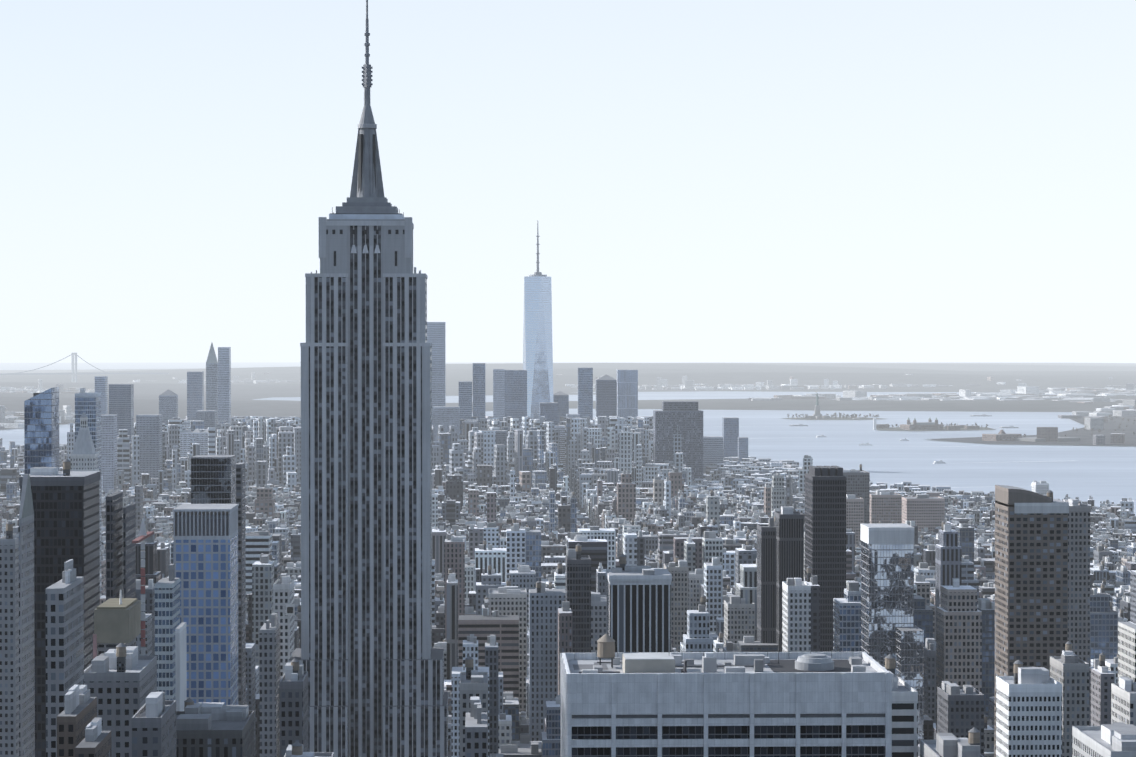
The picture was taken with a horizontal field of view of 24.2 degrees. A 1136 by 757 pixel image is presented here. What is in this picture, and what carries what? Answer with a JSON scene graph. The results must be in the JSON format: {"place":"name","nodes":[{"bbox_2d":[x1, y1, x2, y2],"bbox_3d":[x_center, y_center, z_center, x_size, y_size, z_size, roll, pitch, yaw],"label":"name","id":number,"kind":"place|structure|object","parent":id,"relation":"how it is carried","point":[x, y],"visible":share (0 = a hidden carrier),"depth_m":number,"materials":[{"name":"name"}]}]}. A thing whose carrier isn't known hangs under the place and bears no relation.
{"place":"outdoors","nodes":[
{"label":"outdoors","id":0,"kind":"place"},
{"bbox_2d":[0,382,717,422],"bbox_3d":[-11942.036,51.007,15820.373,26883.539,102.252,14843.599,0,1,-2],"label":"brooklyn hills","id":1,"kind":"structure","parent":0,"point":[146,399],"depth_m":12977.83,"materials":[{"name":"grey"}]},
{"bbox_2d":[20,466,845,756],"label":"dark skyscrapers","id":2,"kind":"structure","parent":0,"point":[66,523],"depth_m":1498.84,"materials":[{"name":"black glass"}]},
{"bbox_2d":[0,362,1135,515],"bbox_3d":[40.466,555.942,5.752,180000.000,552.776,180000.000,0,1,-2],"label":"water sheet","id":3,"kind":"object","parent":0,"point":[1099,473],"visible":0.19,"depth_m":7054.40,"materials":[{"name":"blue liquid"}]},
{"bbox_2d":[0,372,1135,444],"bbox_3d":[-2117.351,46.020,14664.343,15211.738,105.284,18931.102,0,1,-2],"label":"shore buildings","id":4,"kind":"structure","parent":3,"relation":"on","point":[1093,420],"depth_m":12511.40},
{"bbox_2d":[789,414,1031,485],"bbox_3d":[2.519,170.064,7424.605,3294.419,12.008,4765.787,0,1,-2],"label":"boats","id":5,"kind":"object","parent":3,"relation":"on","point":[905,439],"visible":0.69,"depth_m":7657.82,"materials":[{"name":"white"}]},
{"bbox_2d":[798,437,1073,488],"bbox_3d":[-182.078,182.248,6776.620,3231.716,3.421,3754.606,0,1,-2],"label":"boat wakes","id":6,"kind":"object","parent":3,"relation":"on","point":[960,446],"visible":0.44,"depth_m":6107.26,"materials":[{"name":"liquid"}]},
{"bbox_2d":[0,363,1135,391],"bbox_3d":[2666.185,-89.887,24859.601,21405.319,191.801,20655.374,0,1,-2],"label":"distant hills","id":7,"kind":"structure","parent":0,"point":[958,376],"depth_m":18132.79,"materials":[{"name":"grey"}]},
{"bbox_2d":[0,353,168,381],"bbox_3d":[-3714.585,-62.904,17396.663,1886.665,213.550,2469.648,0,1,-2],"label":"suspension bridge","id":8,"kind":"structure","parent":7,"relation":"on","point":[72,365],"depth_m":17911.45,"materials":[{"name":"grey metal"}]},
{"bbox_2d":[0,0,1135,362],"label":"sky","id":9,"kind":"structure","parent":0,"point":[918,181],"materials":[{"name":"white"}]},
{"bbox_2d":[569,486,593,525],"bbox_3d":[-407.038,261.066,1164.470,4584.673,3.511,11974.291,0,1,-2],"label":"street","id":10,"kind":"structure","parent":0,"point":[581,509],"depth_m":4323.15,"materials":[{"name":"grey asphalt"}]},
{"bbox_2d":[24,387,58,473],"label":"glass skyscraper","id":11,"kind":"structure","parent":10,"relation":"on","point":[41,429],"depth_m":1587.68,"materials":[{"name":"blue glass"}]},
{"bbox_2d":[173,530,237,704],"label":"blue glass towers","id":12,"kind":"structure","parent":10,"relation":"on","point":[206,570],"depth_m":1093.69,"materials":[{"name":"blue glass"}]},
{"bbox_2d":[191,455,235,503],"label":"office building","id":13,"kind":"structure","parent":10,"relation":"on","point":[213,479],"depth_m":1441.82,"materials":[{"name":"grey glass"}]},
{"bbox_2d":[288,0,447,756],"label":"skyscraper","id":14,"kind":"structure","parent":10,"relation":"on","point":[368,656],"depth_m":1261.34,"materials":[{"name":"stone"}]},
{"bbox_2d":[75,322,747,699],"bbox_3d":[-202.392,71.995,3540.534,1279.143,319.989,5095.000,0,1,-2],"label":"skyscrapers","id":15,"kind":"structure","parent":10,"relation":"on","point":[619,396],"depth_m":5491.12,"materials":[{"name":"grey concrete"}]},
{"bbox_2d":[523,220,552,418],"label":"skyscraper","id":16,"kind":"structure","parent":10,"relation":"on","point":[537,350],"depth_m":5826.66,"materials":[{"name":"blue glass"}]},
{"bbox_2d":[0,343,1135,756],"bbox_3d":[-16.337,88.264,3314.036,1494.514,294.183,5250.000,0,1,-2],"label":"buildings","id":17,"kind":"structure","parent":10,"relation":"on","point":[110,701],"depth_m":1240.52,"materials":[{"name":"grey concrete"}]},
{"bbox_2d":[0,416,1135,756],"bbox_3d":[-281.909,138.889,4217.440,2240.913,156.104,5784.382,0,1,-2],"label":"city buildings","id":18,"kind":"structure","parent":10,"relation":"on","point":[472,566],"depth_m":2830.30,"materials":[{"name":"grey concrete"}]},
{"bbox_2d":[560,652,891,756],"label":"office slab","id":19,"kind":"structure","parent":10,"relation":"on","point":[659,695],"depth_m":598.91,"materials":[{"name":"grey concrete"}]},
{"bbox_2d":[567,634,876,672],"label":"rooftop equipment","id":20,"kind":"object","parent":19,"relation":"on","point":[665,662],"visible":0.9,"depth_m":617.72,"materials":[{"name":"grey metal"}]},
{"bbox_2d":[572,714,884,756],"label":"windows","id":21,"kind":"structure","parent":19,"relation":"attached to","point":[730,732],"depth_m":599.85,"materials":[{"name":"black glass"}]},
{"bbox_2d":[861,541,913,666],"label":"mirror glass tower","id":22,"kind":"structure","parent":10,"relation":"on","point":[887,589],"depth_m":1404.29,"materials":[{"name":"glass"}]},
{"bbox_2d":[895,625,923,743],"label":"glass building","id":23,"kind":"structure","parent":10,"relation":"on","point":[909,654],"depth_m":1385.09,"materials":[{"name":"glass"}]},
{"bbox_2d":[472,388,1135,411],"bbox_3d":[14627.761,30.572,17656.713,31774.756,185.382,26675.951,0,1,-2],"label":"new jersey hills","id":24,"kind":"structure","parent":0,"point":[992,405],"depth_m":11119.16,"materials":[{"name":"grey"}]},
{"bbox_2d":[782,417,884,419],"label":"island","id":25,"kind":"structure","parent":0,"point":[838,418],"depth_m":9458.41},
{"bbox_2d":[805,393,829,418],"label":"statue of liberty","id":26,"kind":"object","parent":25,"relation":"on","point":[817,414],"visible":1,"depth_m":9449.10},
{"bbox_2d":[787,412,1134,436],"bbox_3d":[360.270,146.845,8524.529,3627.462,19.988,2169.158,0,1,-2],"label":"island trees","id":27,"kind":"object","parent":25,"relation":"on","point":[875,416],"visible":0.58,"depth_m":9085.77,"materials":[{"name":"green plant"}]},
{"bbox_2d":[704,399,1135,445],"bbox_3d":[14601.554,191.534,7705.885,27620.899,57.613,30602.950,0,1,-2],"label":"land","id":28,"kind":"structure","parent":0,"point":[1086,437],"depth_m":7723.31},
{"bbox_2d":[877,427,991,430],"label":"island","id":29,"kind":"structure","parent":0,"point":[899,428],"depth_m":8266.84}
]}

